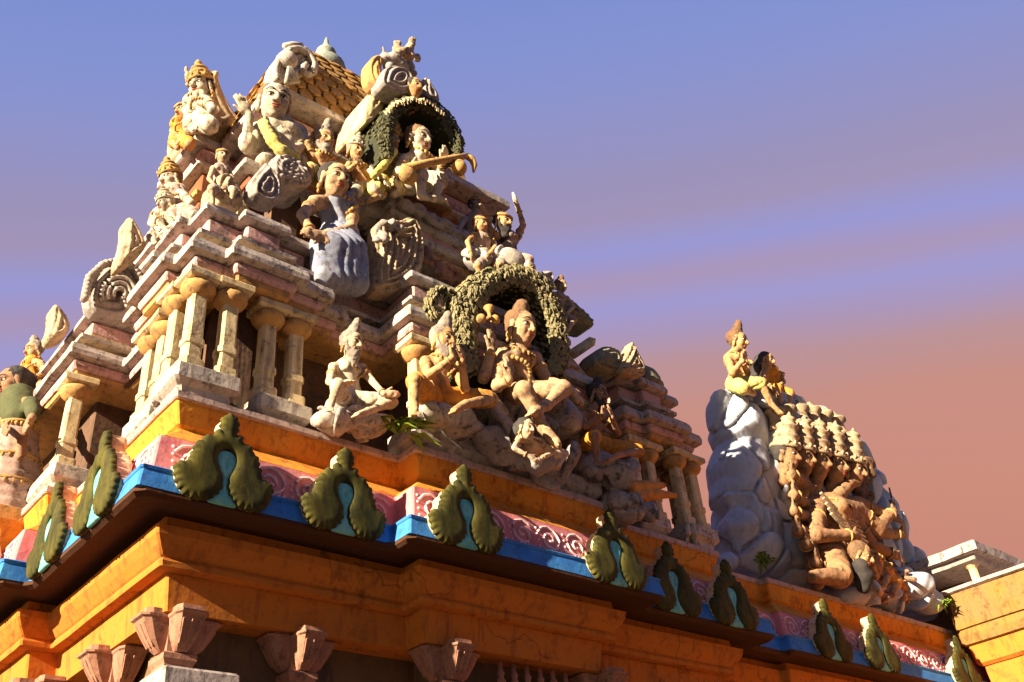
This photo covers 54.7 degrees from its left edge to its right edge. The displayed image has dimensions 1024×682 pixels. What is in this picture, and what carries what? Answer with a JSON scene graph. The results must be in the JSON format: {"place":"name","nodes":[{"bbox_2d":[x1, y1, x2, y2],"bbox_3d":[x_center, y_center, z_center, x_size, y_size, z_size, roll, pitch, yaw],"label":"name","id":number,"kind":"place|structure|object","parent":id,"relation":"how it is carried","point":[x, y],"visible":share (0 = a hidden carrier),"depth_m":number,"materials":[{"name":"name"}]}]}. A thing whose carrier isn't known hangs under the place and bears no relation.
{"place":"outdoors","nodes":[
{"label":"outdoors","id":0,"kind":"place"},
{"bbox_2d":[0,0,1023,559],"label":"sky","id":1,"kind":"structure","parent":0,"point":[840,181],"materials":[{"name":"blue"}]},
{"bbox_2d":[940,563,1023,681],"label":"side wing","id":2,"kind":"structure","parent":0,"point":[987,618],"depth_m":11.53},
{"bbox_2d":[907,540,1023,658],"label":"roof pavilion","id":3,"kind":"structure","parent":2,"relation":"on","point":[961,563],"depth_m":12.27,"materials":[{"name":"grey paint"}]},
{"label":"ground","id":4,"kind":"structure","parent":0,"visible":0},
{"bbox_2d":[0,390,989,681],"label":"temple hall","id":5,"kind":"structure","parent":4,"relation":"on","point":[180,536],"depth_m":6.56,"materials":[{"name":"paint"}]},
{"bbox_2d":[310,399,390,442],"bbox_3d":[-1.113,0.564,6.925,0.640,0.345,0.396,22,-43,-35],"label":"boulder","id":6,"kind":"object","parent":5,"relation":"on","point":[338,421],"visible":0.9,"depth_m":6.76,"materials":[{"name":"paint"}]},
{"bbox_2d":[324,317,399,417],"bbox_3d":[-1.112,0.233,6.894,0.636,0.975,0.466,22,-43,-35],"label":"statue","id":7,"kind":"object","parent":6,"relation":"on","point":[346,373],"visible":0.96,"depth_m":6.87,"materials":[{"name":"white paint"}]},
{"bbox_2d":[0,37,718,551],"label":"temple tower","id":8,"kind":"structure","parent":5,"relation":"on","point":[226,303],"depth_m":8.03,"materials":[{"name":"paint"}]},
{"bbox_2d":[0,365,43,507],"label":"statue","id":9,"kind":"object","parent":8,"relation":"on","point":[21,467],"visible":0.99,"depth_m":7.72,"materials":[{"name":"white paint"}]},
{"bbox_2d":[20,335,45,386],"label":"statue","id":10,"kind":"object","parent":8,"relation":"on","point":[33,361],"visible":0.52,"depth_m":9.46,"materials":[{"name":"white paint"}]},
{"bbox_2d":[146,185,175,245],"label":"statue","id":11,"kind":"object","parent":8,"relation":"on","point":[159,223],"visible":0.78,"depth_m":8.66,"materials":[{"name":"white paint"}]},
{"bbox_2d":[156,156,198,220],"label":"statue","id":12,"kind":"object","parent":8,"relation":"on","point":[170,175],"visible":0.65,"depth_m":8.97,"materials":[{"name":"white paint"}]},
{"bbox_2d":[168,102,195,150],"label":"statue","id":13,"kind":"object","parent":8,"relation":"on","point":[179,138],"visible":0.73,"depth_m":10.12,"materials":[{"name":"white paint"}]},
{"bbox_2d":[182,59,218,134],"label":"statue","id":14,"kind":"object","parent":8,"relation":"on","point":[199,109],"visible":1,"depth_m":9.89,"materials":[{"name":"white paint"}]},
{"bbox_2d":[207,148,237,205],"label":"statue","id":15,"kind":"object","parent":8,"relation":"on","point":[220,166],"visible":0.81,"depth_m":7.51,"materials":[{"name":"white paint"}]},
{"bbox_2d":[233,82,308,165],"bbox_3d":[-2.104,-1.841,8.804,0.512,1.097,0.732,-10,-34,7],"label":"statue","id":16,"kind":"object","parent":8,"relation":"on","point":[276,130],"visible":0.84,"depth_m":8.63,"materials":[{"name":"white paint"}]},
{"bbox_2d":[304,118,336,188],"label":"statue","id":17,"kind":"object","parent":8,"relation":"on","point":[322,137],"visible":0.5,"depth_m":8.90,"materials":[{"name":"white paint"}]},
{"bbox_2d":[296,161,369,297],"bbox_3d":[-1.518,-0.907,8.104,0.757,1.504,0.625,22,-43,-35],"label":"statue","id":18,"kind":"object","parent":8,"relation":"on","point":[338,250],"visible":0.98,"depth_m":7.78,"materials":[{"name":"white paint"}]},
{"bbox_2d":[345,132,386,204],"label":"statue","id":19,"kind":"object","parent":8,"relation":"on","point":[356,166],"visible":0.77,"depth_m":8.95,"materials":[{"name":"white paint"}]},
{"bbox_2d":[367,121,405,198],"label":"statue","id":20,"kind":"object","parent":8,"relation":"on","point":[382,180],"visible":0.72,"depth_m":8.98,"materials":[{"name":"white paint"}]},
{"bbox_2d":[349,93,465,181],"bbox_3d":[-1.036,-1.868,9.756,1.066,1.246,0.641,22,-43,-35],"label":"leaf hood","id":21,"kind":"object","parent":8,"relation":"attached to","point":[378,134],"visible":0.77,"depth_m":9.80,"materials":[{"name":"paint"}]},
{"bbox_2d":[384,96,444,115],"bbox_3d":[-0.935,-2.228,9.602,0.748,0.581,0.040,22,-43,-35],"label":"leaf fringe","id":22,"kind":"object","parent":21,"relation":"attached to","point":[421,100],"visible":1,"depth_m":9.64,"materials":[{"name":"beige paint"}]},
{"bbox_2d":[393,123,448,205],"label":"statue","id":23,"kind":"object","parent":8,"relation":"on","point":[433,180],"visible":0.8,"depth_m":9.19,"materials":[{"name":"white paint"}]},
{"bbox_2d":[398,153,476,184],"bbox_3d":[-0.661,-1.586,9.085,0.914,0.772,0.146,22,-43,-35],"label":"lute","id":24,"kind":"object","parent":23,"relation":"attached to","point":[407,174],"visible":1,"depth_m":9.07,"materials":[{"name":"gold wood"}]},
{"bbox_2d":[423,284,461,330],"bbox_3d":[-0.547,-0.262,7.887,0.412,0.478,0.160,22,-43,-35],"label":"leaf scroll","id":25,"kind":"object","parent":8,"relation":"attached to","point":[446,294],"visible":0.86,"depth_m":7.86,"materials":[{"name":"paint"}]},
{"bbox_2d":[416,400,483,442],"bbox_3d":[-0.451,0.565,7.232,0.636,0.269,0.337,22,-43,-35],"label":"boulder","id":26,"kind":"object","parent":8,"relation":"on","point":[464,425],"visible":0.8,"depth_m":7.11,"materials":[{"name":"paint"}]},
{"bbox_2d":[405,311,498,415],"bbox_3d":[-0.517,0.232,7.229,0.435,1.172,0.930,-22,-37,23],"label":"statue","id":27,"kind":"object","parent":26,"relation":"on","point":[429,381],"visible":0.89,"depth_m":7.18,"materials":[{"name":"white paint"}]},
{"bbox_2d":[458,196,487,232],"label":"statue","id":28,"kind":"object","parent":8,"relation":"on","point":[465,221],"visible":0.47,"depth_m":10.05,"materials":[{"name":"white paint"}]},
{"bbox_2d":[431,263,570,393],"bbox_3d":[-0.098,-0.062,8.414,1.363,1.521,0.444,22,-43,-35],"label":"leaf hood","id":29,"kind":"object","parent":8,"relation":"attached to","point":[506,287],"visible":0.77,"depth_m":8.52,"materials":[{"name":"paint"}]},
{"bbox_2d":[465,215,496,270],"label":"statue","id":30,"kind":"object","parent":29,"relation":"on","point":[480,236],"visible":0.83,"depth_m":9.04,"materials":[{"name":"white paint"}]},
{"bbox_2d":[461,245,535,272],"bbox_3d":[-0.133,-0.757,9.136,0.838,0.489,0.444,22,-43,-35],"label":"boulder","id":31,"kind":"object","parent":29,"relation":"on","point":[509,255],"visible":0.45,"depth_m":8.95,"materials":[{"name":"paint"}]},
{"bbox_2d":[479,192,533,267],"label":"statue","id":32,"kind":"object","parent":31,"relation":"on","point":[505,235],"visible":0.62,"depth_m":9.36,"materials":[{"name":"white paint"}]},
{"bbox_2d":[553,275,576,330],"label":"statue","id":33,"kind":"object","parent":8,"relation":"on","point":[560,284],"visible":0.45,"depth_m":9.52,"materials":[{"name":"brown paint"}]},
{"bbox_2d":[379,415,440,454],"bbox_3d":[-0.754,0.611,6.920,0.393,0.264,0.441,-19,-36,19],"label":"weed","id":34,"kind":"object","parent":5,"relation":"on","point":[401,425],"visible":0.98,"depth_m":6.94,"materials":[{"name":"green plant"}]},
{"bbox_2d":[471,393,582,489],"bbox_3d":[0.108,0.720,7.839,1.269,0.975,0.601,22,-43,-35],"label":"boulder","id":35,"kind":"object","parent":5,"relation":"on","point":[499,419],"visible":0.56,"depth_m":7.54,"materials":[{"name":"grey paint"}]},
{"bbox_2d":[476,299,583,450],"bbox_3d":[0.109,0.273,7.900,0.599,1.565,0.843,-21,-37,21],"label":"statue","id":36,"kind":"object","parent":35,"relation":"on","point":[507,368],"visible":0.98,"depth_m":7.88,"materials":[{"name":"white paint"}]},
{"bbox_2d":[509,417,568,466],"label":"statue","id":37,"kind":"object","parent":35,"relation":"on","point":[522,430],"visible":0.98,"depth_m":7.25,"materials":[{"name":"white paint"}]},
{"bbox_2d":[600,486,660,528],"bbox_3d":[0.975,1.412,8.268,0.399,0.313,0.589,-27,-40,29],"label":"boulder","id":38,"kind":"object","parent":5,"relation":"on","point":[629,508],"visible":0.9,"depth_m":8.08,"materials":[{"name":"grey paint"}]},
{"bbox_2d":[573,449,640,490],"bbox_3d":[0.805,1.096,8.312,0.612,0.375,0.378,7,-36,-18],"label":"boulder","id":39,"kind":"object","parent":38,"relation":"on","point":[621,474],"visible":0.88,"depth_m":8.16,"materials":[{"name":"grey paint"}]},
{"bbox_2d":[580,376,644,464],"bbox_3d":[0.761,0.754,8.459,0.383,1.072,0.859,-25,-39,27],"label":"statue","id":40,"kind":"object","parent":39,"relation":"on","point":[594,415],"visible":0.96,"depth_m":8.39,"materials":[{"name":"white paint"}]},
{"bbox_2d":[625,480,676,501],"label":"broken statue","id":41,"kind":"object","parent":38,"relation":"on","point":[648,490],"visible":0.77,"depth_m":8.44,"materials":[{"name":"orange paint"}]},
{"bbox_2d":[751,551,778,577],"bbox_3d":[2.533,2.221,9.936,0.230,0.233,0.351,-23,-38,24],"label":"weed","id":42,"kind":"object","parent":5,"relation":"on","point":[763,556],"visible":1,"depth_m":9.96,"materials":[{"name":"green plant"}]},
{"bbox_2d":[705,389,938,621],"bbox_3d":[3.867,1.976,12.403,4.892,2.925,0.750,22,-43,-35],"label":"rock mount","id":43,"kind":"object","parent":5,"relation":"on","point":[749,502],"visible":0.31,"depth_m":11.11,"materials":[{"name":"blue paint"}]},
{"bbox_2d":[723,320,783,416],"bbox_3d":[2.782,0.300,12.083,0.694,1.396,0.470,22,-43,-35],"label":"statue","id":44,"kind":"object","parent":43,"relation":"on","point":[740,380],"visible":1,"depth_m":11.86,"materials":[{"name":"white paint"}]},
{"bbox_2d":[750,351,794,404],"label":"statue","id":45,"kind":"object","parent":43,"relation":"on","point":[772,374],"visible":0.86,"depth_m":12.63,"materials":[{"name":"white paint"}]},
{"bbox_2d":[764,400,909,597],"bbox_3d":[3.874,1.776,11.765,2.677,2.824,0.689,22,-43,-35],"label":"many headed statue","id":46,"kind":"object","parent":5,"relation":"on","point":[833,521],"visible":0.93,"depth_m":11.56,"materials":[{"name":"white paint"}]},
{"bbox_2d":[832,567,943,614],"bbox_3d":[4.308,2.903,11.472,2.215,0.773,0.758,22,-43,-35],"label":"boulder","id":47,"kind":"object","parent":5,"relation":"on","point":[927,597],"visible":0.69,"depth_m":11.65,"materials":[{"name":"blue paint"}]},
{"bbox_2d":[846,540,907,601],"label":"statue","id":48,"kind":"object","parent":47,"relation":"on","point":[861,554],"visible":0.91,"depth_m":10.66,"materials":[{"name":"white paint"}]},
{"bbox_2d":[880,566,917,604],"bbox_3d":[4.330,2.798,11.356,1.316,0.556,0.334,22,-43,-35],"label":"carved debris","id":49,"kind":"object","parent":47,"relation":"on","point":[904,578],"visible":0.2,"depth_m":11.55,"materials":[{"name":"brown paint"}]},
{"bbox_2d":[937,598,958,613],"bbox_3d":[5.153,3.143,11.773,0.329,0.215,0.228,22,-43,-35],"label":"weed","id":50,"kind":"object","parent":5,"relation":"on","point":[944,601],"visible":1,"depth_m":11.78,"materials":[{"name":"green plant"}]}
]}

